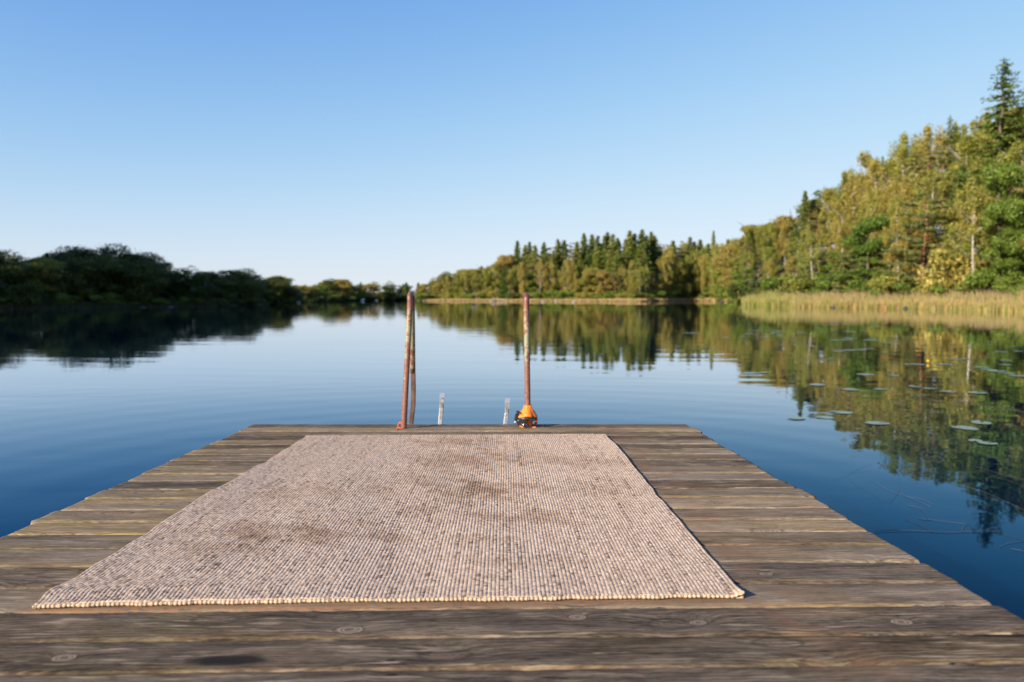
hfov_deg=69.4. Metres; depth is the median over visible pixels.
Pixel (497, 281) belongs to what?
birch tree
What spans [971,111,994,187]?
spruce tree
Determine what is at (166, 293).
broadleaf tree
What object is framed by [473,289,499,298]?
shrub
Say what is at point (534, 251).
spruce tree
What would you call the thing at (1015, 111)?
autumn tree
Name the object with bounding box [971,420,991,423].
lily pad
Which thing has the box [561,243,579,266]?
pine tree
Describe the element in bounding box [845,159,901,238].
birch tree
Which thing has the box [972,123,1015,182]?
birch tree
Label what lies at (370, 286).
autumn tree
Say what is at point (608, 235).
spruce tree
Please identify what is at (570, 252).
pine tree
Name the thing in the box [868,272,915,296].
shrub
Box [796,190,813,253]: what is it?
spruce tree
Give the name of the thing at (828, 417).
lily pad
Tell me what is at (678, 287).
birch tree
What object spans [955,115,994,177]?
birch tree
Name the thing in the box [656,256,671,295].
birch tree
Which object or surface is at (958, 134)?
birch tree
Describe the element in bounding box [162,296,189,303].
shrub
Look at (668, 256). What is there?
birch tree
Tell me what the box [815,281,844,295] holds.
shrub
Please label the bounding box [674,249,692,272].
pine tree
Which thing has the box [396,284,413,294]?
broadleaf tree
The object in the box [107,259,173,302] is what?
broadleaf tree
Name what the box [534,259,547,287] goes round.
birch tree
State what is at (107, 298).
shrub
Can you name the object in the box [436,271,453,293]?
broadleaf tree
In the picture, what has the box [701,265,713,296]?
leafy tree
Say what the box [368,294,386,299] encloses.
shrub
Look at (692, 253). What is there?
broadleaf tree
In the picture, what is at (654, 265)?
autumn tree
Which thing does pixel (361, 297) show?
shrub
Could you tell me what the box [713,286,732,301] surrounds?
shrub
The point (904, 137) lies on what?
birch tree
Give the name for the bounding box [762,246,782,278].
birch tree
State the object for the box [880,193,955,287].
pine tree
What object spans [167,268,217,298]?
broadleaf tree
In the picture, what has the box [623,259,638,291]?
birch tree
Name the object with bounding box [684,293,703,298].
shrub
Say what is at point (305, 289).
autumn tree
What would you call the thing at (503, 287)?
spruce tree
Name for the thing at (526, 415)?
float bundle
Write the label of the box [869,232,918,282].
pine tree
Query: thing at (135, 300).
shrub
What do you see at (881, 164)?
spruce tree
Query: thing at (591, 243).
spruce tree
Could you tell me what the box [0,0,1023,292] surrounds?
sky
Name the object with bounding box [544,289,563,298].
shrub
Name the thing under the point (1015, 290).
shrub
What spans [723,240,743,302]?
tree
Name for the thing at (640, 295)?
shrub
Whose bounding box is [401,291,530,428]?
bathing ladder
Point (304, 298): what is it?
shrub
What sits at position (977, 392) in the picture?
lily pad
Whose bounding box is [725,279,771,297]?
shrub
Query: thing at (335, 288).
broadleaf tree
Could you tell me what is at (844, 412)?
lily pad
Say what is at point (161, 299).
shrub
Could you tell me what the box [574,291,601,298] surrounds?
shrub
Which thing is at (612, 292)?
shrub
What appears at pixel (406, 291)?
spruce tree
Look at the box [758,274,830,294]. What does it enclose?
shrub
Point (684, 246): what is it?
birch tree
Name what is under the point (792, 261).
birch tree
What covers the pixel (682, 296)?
shrub
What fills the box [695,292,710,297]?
shrub
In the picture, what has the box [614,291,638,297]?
shrub
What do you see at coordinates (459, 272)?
autumn tree
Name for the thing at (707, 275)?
birch tree
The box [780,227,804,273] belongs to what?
spruce tree
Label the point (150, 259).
broadleaf tree
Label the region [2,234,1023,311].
ground
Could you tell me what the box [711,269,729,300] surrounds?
leafy tree
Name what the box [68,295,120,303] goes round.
shrub
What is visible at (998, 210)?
leafy tree
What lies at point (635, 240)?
spruce tree
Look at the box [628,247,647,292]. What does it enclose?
spruce tree
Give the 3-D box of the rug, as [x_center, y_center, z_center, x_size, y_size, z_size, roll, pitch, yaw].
[-0.291,0.554,2.877,1.669,0.020,2.404,0,2,-1]
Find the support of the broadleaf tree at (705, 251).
on the ground at (756, 270)
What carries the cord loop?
on the jetty
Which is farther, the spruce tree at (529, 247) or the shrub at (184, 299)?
the spruce tree at (529, 247)
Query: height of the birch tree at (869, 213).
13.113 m
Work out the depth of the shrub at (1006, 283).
86.45 m
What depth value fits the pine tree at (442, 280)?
286.52 m
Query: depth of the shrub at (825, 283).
114.50 m
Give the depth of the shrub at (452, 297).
276.73 m
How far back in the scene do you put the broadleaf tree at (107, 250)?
118.02 m
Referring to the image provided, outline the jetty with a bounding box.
[0,424,1023,681]
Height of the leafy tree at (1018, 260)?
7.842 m
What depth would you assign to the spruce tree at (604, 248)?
273.93 m
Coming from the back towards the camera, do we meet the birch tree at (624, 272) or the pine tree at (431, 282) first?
the pine tree at (431, 282)
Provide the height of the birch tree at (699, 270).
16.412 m
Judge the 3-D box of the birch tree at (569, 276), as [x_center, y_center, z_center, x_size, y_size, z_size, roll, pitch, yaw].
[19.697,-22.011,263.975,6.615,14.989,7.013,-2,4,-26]
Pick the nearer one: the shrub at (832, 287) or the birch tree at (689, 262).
the shrub at (832, 287)
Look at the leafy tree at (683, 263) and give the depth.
275.63 m
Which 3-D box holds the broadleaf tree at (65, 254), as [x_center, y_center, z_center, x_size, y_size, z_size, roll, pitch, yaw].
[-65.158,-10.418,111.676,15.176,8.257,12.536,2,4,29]
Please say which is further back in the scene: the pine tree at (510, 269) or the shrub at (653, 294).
the pine tree at (510, 269)
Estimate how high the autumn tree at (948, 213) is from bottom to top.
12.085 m
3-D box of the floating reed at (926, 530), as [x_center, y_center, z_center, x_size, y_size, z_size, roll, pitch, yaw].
[2.726,1.214,4.726,0.818,0.002,0.029,0,3,1]
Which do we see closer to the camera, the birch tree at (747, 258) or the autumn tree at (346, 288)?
the birch tree at (747, 258)
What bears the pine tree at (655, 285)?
on the ground at (756, 270)
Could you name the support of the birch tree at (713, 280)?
on the ground at (756, 270)
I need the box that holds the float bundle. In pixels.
[514,405,537,427]
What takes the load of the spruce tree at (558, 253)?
on the ground at (756, 270)
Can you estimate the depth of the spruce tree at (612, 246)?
273.18 m
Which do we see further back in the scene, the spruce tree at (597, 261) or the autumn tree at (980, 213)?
the spruce tree at (597, 261)
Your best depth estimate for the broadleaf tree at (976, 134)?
125.21 m
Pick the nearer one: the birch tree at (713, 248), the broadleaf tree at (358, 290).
the birch tree at (713, 248)
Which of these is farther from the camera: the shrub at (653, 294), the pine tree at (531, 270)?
the pine tree at (531, 270)
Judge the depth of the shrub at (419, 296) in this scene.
274.27 m
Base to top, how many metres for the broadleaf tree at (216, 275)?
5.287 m
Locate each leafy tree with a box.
[314,285,330,300]
[524,273,538,291]
[672,258,689,297]
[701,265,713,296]
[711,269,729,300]
[732,267,755,291]
[795,252,833,291]
[816,251,855,284]
[831,213,896,294]
[855,240,890,279]
[957,227,1006,269]
[962,159,1023,294]
[991,225,1023,283]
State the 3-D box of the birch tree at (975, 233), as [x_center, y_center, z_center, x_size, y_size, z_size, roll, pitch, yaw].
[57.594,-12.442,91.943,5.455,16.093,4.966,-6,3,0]
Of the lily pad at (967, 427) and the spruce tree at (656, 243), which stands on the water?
the lily pad at (967, 427)
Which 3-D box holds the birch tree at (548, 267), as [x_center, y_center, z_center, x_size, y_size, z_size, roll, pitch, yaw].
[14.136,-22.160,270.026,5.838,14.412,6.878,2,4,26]
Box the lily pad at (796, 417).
[787,417,804,418]
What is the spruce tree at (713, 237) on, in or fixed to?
on the ground at (756, 270)
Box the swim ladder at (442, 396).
[438,393,509,423]
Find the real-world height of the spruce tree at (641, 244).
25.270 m
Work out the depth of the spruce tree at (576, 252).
278.26 m
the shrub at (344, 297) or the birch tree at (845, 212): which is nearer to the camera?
the birch tree at (845, 212)
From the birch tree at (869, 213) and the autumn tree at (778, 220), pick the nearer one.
the birch tree at (869, 213)
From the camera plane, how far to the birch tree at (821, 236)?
130.13 m
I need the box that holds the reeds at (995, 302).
[741,286,1023,312]
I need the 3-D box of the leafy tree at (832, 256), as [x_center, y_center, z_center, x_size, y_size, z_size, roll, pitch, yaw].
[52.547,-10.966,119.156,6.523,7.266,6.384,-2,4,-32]
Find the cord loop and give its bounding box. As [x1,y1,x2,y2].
[396,422,405,429]
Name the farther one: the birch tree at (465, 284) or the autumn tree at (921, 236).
the birch tree at (465, 284)
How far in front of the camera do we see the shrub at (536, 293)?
263.20 m
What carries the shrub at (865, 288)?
on the ground at (756, 270)
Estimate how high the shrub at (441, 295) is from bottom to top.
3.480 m
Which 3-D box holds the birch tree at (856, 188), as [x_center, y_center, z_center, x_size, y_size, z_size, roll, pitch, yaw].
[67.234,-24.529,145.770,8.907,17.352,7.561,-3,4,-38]
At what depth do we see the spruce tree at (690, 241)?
303.65 m
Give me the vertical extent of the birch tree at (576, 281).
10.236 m
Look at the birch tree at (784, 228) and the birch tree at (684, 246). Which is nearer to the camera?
the birch tree at (784, 228)
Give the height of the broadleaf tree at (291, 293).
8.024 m
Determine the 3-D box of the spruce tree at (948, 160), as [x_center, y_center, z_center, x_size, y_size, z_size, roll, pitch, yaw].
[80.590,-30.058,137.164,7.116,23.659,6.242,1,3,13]
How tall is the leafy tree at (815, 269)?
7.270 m
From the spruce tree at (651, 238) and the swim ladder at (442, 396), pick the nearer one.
the swim ladder at (442, 396)
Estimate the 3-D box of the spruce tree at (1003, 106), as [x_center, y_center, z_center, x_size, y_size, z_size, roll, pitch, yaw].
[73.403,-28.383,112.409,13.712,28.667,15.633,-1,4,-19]
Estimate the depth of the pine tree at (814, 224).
140.06 m
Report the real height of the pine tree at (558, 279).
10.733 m
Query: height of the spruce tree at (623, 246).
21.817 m
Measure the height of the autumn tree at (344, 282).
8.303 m
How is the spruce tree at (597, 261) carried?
on the ground at (756, 270)
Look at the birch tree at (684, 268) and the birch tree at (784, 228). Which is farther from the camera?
the birch tree at (684, 268)
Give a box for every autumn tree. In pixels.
[16,257,65,300]
[297,285,310,296]
[335,279,352,291]
[339,284,353,294]
[344,286,356,296]
[361,284,382,294]
[418,284,431,293]
[432,282,445,295]
[455,269,472,293]
[460,269,482,297]
[475,268,494,295]
[494,254,522,288]
[578,268,607,293]
[594,271,615,292]
[648,261,667,288]
[711,238,760,285]
[714,258,738,287]
[731,220,768,260]
[744,222,785,259]
[762,211,811,255]
[880,230,941,276]
[898,199,984,272]
[966,187,1023,266]
[977,90,1023,183]
[988,189,1023,256]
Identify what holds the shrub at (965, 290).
on the ground at (756, 270)
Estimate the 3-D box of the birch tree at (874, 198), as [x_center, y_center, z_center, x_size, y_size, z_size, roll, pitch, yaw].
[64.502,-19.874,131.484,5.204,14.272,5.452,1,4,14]
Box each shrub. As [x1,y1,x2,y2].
[28,291,73,303]
[68,291,122,305]
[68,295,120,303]
[117,297,155,303]
[131,297,167,304]
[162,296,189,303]
[297,293,314,301]
[321,293,340,300]
[339,294,348,300]
[355,293,367,300]
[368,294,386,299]
[414,293,427,300]
[424,293,443,298]
[433,292,451,298]
[445,293,459,298]
[453,292,466,298]
[466,291,487,298]
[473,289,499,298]
[504,292,520,298]
[505,292,522,298]
[520,292,542,298]
[528,291,549,298]
[529,289,558,298]
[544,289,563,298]
[550,291,575,298]
[563,291,591,298]
[573,291,589,298]
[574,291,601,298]
[593,292,610,298]
[610,290,635,297]
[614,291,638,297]
[621,290,652,299]
[640,289,664,298]
[651,289,667,297]
[664,290,679,298]
[673,294,688,298]
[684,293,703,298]
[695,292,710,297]
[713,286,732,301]
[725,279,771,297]
[753,286,778,295]
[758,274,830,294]
[774,275,833,295]
[776,274,830,294]
[800,276,844,295]
[811,275,873,295]
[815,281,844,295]
[839,285,878,294]
[856,275,900,296]
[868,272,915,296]
[870,280,933,295]
[888,278,930,294]
[914,243,993,296]
[930,276,996,293]
[952,284,970,294]
[954,276,1006,292]
[974,276,1022,292]
[996,276,1023,291]
[1010,287,1023,295]
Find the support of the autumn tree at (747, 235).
on the ground at (756, 270)
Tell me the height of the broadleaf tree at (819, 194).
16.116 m
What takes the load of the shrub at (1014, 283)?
on the ground at (756, 270)
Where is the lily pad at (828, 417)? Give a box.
[814,416,833,418]
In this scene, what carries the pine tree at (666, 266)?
on the ground at (756, 270)
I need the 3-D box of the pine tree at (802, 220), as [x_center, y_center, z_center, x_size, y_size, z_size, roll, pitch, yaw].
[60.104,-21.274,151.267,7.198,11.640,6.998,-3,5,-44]
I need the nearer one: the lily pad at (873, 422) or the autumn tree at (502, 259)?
the lily pad at (873, 422)
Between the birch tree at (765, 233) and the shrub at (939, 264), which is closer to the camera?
the shrub at (939, 264)
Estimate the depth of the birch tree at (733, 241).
264.91 m
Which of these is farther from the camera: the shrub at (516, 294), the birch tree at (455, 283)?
the birch tree at (455, 283)
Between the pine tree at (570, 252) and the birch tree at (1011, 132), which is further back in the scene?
the pine tree at (570, 252)
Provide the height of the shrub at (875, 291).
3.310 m
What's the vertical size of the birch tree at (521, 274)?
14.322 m
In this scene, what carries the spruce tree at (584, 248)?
on the ground at (756, 270)
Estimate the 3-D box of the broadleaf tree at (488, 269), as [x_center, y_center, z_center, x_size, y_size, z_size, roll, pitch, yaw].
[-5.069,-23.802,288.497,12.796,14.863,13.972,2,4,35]
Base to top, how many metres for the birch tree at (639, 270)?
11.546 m
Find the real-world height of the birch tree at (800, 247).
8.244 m
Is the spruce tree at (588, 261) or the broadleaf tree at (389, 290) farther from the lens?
the broadleaf tree at (389, 290)
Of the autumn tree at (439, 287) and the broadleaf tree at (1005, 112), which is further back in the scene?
the autumn tree at (439, 287)
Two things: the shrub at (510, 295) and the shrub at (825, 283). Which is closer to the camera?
the shrub at (825, 283)
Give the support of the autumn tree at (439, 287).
on the ground at (756, 270)
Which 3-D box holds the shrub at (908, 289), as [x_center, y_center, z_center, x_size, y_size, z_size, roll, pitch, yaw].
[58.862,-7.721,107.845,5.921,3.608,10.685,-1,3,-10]
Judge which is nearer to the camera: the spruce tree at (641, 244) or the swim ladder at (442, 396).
the swim ladder at (442, 396)
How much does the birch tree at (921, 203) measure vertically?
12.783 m
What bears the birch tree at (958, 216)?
on the ground at (756, 270)
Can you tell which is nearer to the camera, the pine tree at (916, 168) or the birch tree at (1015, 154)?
the birch tree at (1015, 154)
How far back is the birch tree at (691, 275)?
278.96 m
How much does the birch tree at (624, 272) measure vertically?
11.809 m
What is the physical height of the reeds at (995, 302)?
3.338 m
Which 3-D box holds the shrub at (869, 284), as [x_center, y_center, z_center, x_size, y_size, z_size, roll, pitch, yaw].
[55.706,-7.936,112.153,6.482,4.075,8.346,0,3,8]
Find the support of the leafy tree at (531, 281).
on the ground at (756, 270)
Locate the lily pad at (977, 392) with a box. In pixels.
[968,391,986,393]
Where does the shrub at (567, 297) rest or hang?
on the ground at (756, 270)
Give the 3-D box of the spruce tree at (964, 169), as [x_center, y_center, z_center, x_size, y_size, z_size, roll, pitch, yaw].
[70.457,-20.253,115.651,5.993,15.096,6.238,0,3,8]
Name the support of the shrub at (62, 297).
on the ground at (756, 270)
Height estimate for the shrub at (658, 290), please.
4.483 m
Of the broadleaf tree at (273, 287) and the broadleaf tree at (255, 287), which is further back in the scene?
the broadleaf tree at (273, 287)
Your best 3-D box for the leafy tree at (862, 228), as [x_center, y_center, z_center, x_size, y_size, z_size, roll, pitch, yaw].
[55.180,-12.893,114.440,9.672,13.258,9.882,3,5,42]
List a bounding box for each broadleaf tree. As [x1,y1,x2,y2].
[0,250,50,307]
[39,245,120,294]
[44,256,110,297]
[49,248,97,272]
[77,254,162,300]
[81,243,152,284]
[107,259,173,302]
[118,251,179,291]
[147,271,192,299]
[149,256,174,270]
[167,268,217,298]
[197,269,244,291]
[204,278,237,298]
[207,268,269,295]
[221,270,267,304]
[258,275,306,303]
[260,280,288,301]
[312,282,339,292]
[313,278,342,299]
[352,286,367,296]
[378,284,398,295]
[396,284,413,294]
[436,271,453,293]
[483,263,507,291]
[682,250,700,260]
[689,248,712,292]
[780,198,836,251]
[810,184,860,247]
[849,146,935,224]
[946,122,998,181]
[993,107,1022,156]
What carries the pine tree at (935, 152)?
on the ground at (756, 270)
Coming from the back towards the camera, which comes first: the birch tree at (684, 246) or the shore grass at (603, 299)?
the birch tree at (684, 246)
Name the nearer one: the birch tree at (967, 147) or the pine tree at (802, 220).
the birch tree at (967, 147)
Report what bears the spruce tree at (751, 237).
on the ground at (756, 270)
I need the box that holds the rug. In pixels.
[32,434,744,608]
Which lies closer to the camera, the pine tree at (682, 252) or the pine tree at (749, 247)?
the pine tree at (749, 247)
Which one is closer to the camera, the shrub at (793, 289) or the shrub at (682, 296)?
the shrub at (793, 289)
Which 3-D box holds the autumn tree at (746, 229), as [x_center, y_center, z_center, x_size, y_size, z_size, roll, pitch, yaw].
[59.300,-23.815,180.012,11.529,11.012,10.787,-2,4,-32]
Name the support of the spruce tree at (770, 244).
on the ground at (756, 270)
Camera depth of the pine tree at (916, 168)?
131.46 m
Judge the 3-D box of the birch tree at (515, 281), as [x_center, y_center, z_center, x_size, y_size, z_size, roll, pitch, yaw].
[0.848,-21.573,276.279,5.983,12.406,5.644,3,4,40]
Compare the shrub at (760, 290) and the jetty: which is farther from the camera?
the shrub at (760, 290)
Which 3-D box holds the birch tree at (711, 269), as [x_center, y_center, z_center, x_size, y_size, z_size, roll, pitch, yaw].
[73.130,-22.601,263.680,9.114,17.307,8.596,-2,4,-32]
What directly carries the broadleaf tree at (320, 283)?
on the ground at (756, 270)
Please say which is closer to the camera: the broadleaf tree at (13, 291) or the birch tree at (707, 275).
the broadleaf tree at (13, 291)
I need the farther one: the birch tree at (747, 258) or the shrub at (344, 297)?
the shrub at (344, 297)
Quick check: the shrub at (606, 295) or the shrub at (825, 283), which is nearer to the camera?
the shrub at (825, 283)
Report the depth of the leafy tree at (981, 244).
95.38 m
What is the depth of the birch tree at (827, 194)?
148.63 m
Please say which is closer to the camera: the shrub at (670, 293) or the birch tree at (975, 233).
the birch tree at (975, 233)
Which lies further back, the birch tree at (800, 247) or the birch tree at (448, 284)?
the birch tree at (448, 284)
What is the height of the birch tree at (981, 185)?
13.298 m
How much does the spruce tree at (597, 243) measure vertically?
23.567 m
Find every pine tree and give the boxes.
[160,263,180,281]
[180,265,209,290]
[425,277,436,293]
[436,276,446,284]
[501,255,523,291]
[519,255,560,292]
[552,270,569,297]
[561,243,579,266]
[561,248,583,283]
[608,270,622,289]
[610,251,631,283]
[648,271,660,289]
[650,244,667,296]
[650,251,677,290]
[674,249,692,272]
[675,247,688,259]
[678,241,695,254]
[736,242,762,266]
[784,209,824,262]
[798,216,837,249]
[828,251,863,294]
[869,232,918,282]
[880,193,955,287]
[888,151,945,218]
[912,139,969,248]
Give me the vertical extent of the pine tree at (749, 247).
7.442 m
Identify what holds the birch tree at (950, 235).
on the ground at (756, 270)
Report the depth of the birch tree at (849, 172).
158.72 m
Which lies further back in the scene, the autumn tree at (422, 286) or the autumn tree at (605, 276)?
the autumn tree at (422, 286)
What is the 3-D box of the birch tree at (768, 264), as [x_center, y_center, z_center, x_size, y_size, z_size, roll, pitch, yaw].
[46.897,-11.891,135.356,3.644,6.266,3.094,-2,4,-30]
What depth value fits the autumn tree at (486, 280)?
287.38 m
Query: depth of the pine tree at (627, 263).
261.97 m
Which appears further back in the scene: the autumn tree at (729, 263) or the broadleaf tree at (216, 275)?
the autumn tree at (729, 263)
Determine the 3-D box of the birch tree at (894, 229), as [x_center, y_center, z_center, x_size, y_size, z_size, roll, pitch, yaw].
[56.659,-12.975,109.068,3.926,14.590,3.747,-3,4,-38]
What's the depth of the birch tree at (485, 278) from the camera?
277.55 m
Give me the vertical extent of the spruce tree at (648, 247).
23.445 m
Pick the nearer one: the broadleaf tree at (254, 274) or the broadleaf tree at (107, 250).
the broadleaf tree at (107, 250)
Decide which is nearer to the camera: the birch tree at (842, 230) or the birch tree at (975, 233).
the birch tree at (975, 233)
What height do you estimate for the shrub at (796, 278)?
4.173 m
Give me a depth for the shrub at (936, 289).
91.42 m
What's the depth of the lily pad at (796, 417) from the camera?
9.17 m
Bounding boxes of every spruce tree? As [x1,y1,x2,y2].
[402,284,408,294]
[499,264,508,298]
[509,240,523,292]
[518,245,529,293]
[523,242,532,286]
[524,245,540,291]
[536,242,549,291]
[547,251,560,290]
[550,239,569,293]
[556,240,569,293]
[567,242,583,290]
[572,255,584,292]
[580,233,587,264]
[583,250,592,291]
[587,247,603,295]
[588,234,594,258]
[591,235,602,267]
[599,235,608,269]
[601,249,615,292]
[602,232,609,269]
[603,233,621,267]
[608,246,629,291]
[615,238,621,256]
[616,230,635,291]
[620,240,626,261]
[624,233,648,287]
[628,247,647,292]
[636,229,656,290]
[644,235,658,291]
[648,231,658,284]
[650,235,664,289]
[669,241,678,290]
[687,237,694,250]
[695,240,703,250]
[710,231,714,254]
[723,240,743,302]
[741,230,758,269]
[760,238,779,274]
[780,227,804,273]
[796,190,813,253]
[831,172,852,249]
[877,155,886,210]
[932,116,957,227]
[941,57,1023,211]
[948,163,972,253]
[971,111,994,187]
[986,88,1023,187]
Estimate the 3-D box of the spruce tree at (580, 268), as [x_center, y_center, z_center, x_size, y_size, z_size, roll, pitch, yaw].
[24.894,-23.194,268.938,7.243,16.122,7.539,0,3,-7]
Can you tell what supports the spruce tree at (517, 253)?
on the ground at (756, 270)
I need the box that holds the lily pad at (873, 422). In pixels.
[865,421,889,423]
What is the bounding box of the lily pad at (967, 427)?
[951,426,978,429]
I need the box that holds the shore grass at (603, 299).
[422,297,727,301]
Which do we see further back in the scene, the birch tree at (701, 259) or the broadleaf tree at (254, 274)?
the birch tree at (701, 259)
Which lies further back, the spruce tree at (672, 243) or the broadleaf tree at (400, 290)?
the broadleaf tree at (400, 290)
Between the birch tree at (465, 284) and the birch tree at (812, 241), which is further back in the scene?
the birch tree at (465, 284)
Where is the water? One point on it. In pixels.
(94, 400)
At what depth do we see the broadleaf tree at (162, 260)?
133.04 m
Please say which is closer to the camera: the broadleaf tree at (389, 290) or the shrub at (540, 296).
the shrub at (540, 296)
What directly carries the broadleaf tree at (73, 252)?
on the ground at (756, 270)
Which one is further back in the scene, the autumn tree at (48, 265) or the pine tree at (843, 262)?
the pine tree at (843, 262)
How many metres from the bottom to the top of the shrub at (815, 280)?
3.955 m
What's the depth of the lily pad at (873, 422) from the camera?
8.82 m
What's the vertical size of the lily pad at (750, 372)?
0.006 m
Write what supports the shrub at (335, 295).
on the ground at (756, 270)
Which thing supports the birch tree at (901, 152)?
on the ground at (756, 270)
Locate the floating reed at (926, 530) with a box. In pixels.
[884,530,959,531]
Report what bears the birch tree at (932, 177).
on the ground at (756, 270)
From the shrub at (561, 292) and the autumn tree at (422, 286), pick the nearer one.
the shrub at (561, 292)
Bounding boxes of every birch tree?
[442,274,452,298]
[449,273,461,293]
[458,270,472,293]
[470,273,478,291]
[477,268,493,291]
[489,265,500,297]
[506,267,521,292]
[516,261,529,294]
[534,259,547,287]
[543,261,558,292]
[558,258,576,291]
[570,272,581,292]
[616,266,628,293]
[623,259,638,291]
[633,267,646,290]
[640,264,653,289]
[655,247,684,295]
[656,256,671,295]
[658,244,677,289]
[664,261,682,295]
[674,260,690,297]
[677,242,691,257]
[677,255,696,295]
[687,263,697,292]
[688,257,704,293]
[693,254,708,292]
[701,243,719,297]
[701,253,722,297]
[701,254,710,288]
[711,239,738,283]
[711,269,723,300]
[739,251,755,279]
[753,222,784,265]
[757,259,777,282]
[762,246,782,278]
[773,220,797,266]
[780,255,803,277]
[787,237,807,273]
[797,224,824,293]
[809,229,832,262]
[812,186,838,258]
[822,201,858,253]
[826,171,876,243]
[827,223,853,268]
[831,166,857,232]
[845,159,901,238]
[850,202,886,269]
[851,150,889,216]
[861,190,887,236]
[866,143,931,226]
[875,195,911,260]
[876,175,917,249]
[881,203,910,294]
[886,130,932,210]
[905,195,938,268]
[910,123,957,202]
[913,165,953,266]
[928,121,970,197]
[928,226,971,275]
[943,131,982,198]
[949,176,994,296]
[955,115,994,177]
[956,187,989,250]
[971,171,994,207]
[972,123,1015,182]
[986,136,1023,207]
[1003,120,1023,164]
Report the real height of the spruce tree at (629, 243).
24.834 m
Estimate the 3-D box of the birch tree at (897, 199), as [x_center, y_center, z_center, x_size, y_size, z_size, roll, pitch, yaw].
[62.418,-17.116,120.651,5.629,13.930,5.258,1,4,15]
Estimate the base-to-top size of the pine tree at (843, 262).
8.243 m
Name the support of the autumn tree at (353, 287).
on the ground at (756, 270)
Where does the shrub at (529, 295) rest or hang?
on the ground at (756, 270)
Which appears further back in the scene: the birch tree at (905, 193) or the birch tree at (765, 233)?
the birch tree at (765, 233)
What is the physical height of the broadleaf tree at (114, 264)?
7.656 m
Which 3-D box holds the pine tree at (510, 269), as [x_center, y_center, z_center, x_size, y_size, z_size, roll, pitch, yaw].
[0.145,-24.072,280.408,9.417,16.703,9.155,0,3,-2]
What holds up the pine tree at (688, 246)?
on the ground at (756, 270)
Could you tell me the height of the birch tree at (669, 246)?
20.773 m
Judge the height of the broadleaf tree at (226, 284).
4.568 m
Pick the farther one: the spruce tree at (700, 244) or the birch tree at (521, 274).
the spruce tree at (700, 244)
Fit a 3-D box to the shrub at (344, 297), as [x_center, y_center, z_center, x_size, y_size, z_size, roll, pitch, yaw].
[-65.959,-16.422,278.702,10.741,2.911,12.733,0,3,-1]
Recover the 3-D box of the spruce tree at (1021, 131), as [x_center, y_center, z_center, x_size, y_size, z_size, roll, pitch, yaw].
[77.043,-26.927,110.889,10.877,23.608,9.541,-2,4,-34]
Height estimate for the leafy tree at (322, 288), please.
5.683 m
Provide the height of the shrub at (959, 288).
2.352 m
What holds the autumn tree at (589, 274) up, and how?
on the ground at (756, 270)
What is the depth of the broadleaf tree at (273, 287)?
164.13 m
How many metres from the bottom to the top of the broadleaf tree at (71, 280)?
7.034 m
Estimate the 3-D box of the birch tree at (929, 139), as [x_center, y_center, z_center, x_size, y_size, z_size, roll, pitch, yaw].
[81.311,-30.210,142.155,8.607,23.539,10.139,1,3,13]
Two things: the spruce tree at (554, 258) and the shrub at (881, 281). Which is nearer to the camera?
the shrub at (881, 281)
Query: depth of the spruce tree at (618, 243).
277.98 m
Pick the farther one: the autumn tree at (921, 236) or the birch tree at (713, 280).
the birch tree at (713, 280)
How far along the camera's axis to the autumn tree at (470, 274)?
283.25 m
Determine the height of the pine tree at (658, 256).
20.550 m
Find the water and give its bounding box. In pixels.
[0,300,1023,619]
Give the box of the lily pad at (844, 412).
[830,411,852,413]
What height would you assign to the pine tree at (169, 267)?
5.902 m
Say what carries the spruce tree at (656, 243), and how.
on the ground at (756, 270)
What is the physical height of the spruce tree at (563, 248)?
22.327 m
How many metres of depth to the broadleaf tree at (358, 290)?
296.63 m
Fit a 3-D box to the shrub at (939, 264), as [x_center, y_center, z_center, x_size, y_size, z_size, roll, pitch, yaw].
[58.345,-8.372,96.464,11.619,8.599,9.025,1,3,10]
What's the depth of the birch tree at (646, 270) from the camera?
252.93 m
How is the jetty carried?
in the water
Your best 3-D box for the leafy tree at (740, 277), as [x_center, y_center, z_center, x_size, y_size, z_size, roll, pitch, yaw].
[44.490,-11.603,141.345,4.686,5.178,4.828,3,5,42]
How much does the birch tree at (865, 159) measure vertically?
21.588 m
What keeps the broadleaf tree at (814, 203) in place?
on the ground at (756, 270)
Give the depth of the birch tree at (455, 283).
279.16 m
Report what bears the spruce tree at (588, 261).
on the ground at (756, 270)
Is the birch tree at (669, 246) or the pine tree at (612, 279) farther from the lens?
the birch tree at (669, 246)
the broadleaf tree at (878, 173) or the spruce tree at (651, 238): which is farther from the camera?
the spruce tree at (651, 238)
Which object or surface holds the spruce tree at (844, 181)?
on the ground at (756, 270)
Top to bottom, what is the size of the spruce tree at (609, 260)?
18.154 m
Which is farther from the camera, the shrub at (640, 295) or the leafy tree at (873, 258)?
the shrub at (640, 295)
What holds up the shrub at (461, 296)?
on the ground at (756, 270)
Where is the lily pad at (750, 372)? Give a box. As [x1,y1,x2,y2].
[742,372,757,373]
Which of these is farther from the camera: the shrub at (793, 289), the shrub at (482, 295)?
the shrub at (482, 295)
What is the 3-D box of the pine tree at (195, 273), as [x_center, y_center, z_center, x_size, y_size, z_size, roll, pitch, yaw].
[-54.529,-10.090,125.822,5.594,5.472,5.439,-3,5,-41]
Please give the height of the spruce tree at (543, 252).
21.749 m
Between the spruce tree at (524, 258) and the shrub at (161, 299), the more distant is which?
the spruce tree at (524, 258)
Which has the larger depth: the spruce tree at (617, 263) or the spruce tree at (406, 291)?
the spruce tree at (406, 291)
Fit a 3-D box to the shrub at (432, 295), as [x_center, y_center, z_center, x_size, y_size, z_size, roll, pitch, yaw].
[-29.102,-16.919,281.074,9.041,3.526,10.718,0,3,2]
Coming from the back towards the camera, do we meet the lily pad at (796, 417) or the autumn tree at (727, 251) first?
the autumn tree at (727, 251)
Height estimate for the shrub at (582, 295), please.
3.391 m
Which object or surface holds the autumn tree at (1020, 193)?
on the ground at (756, 270)

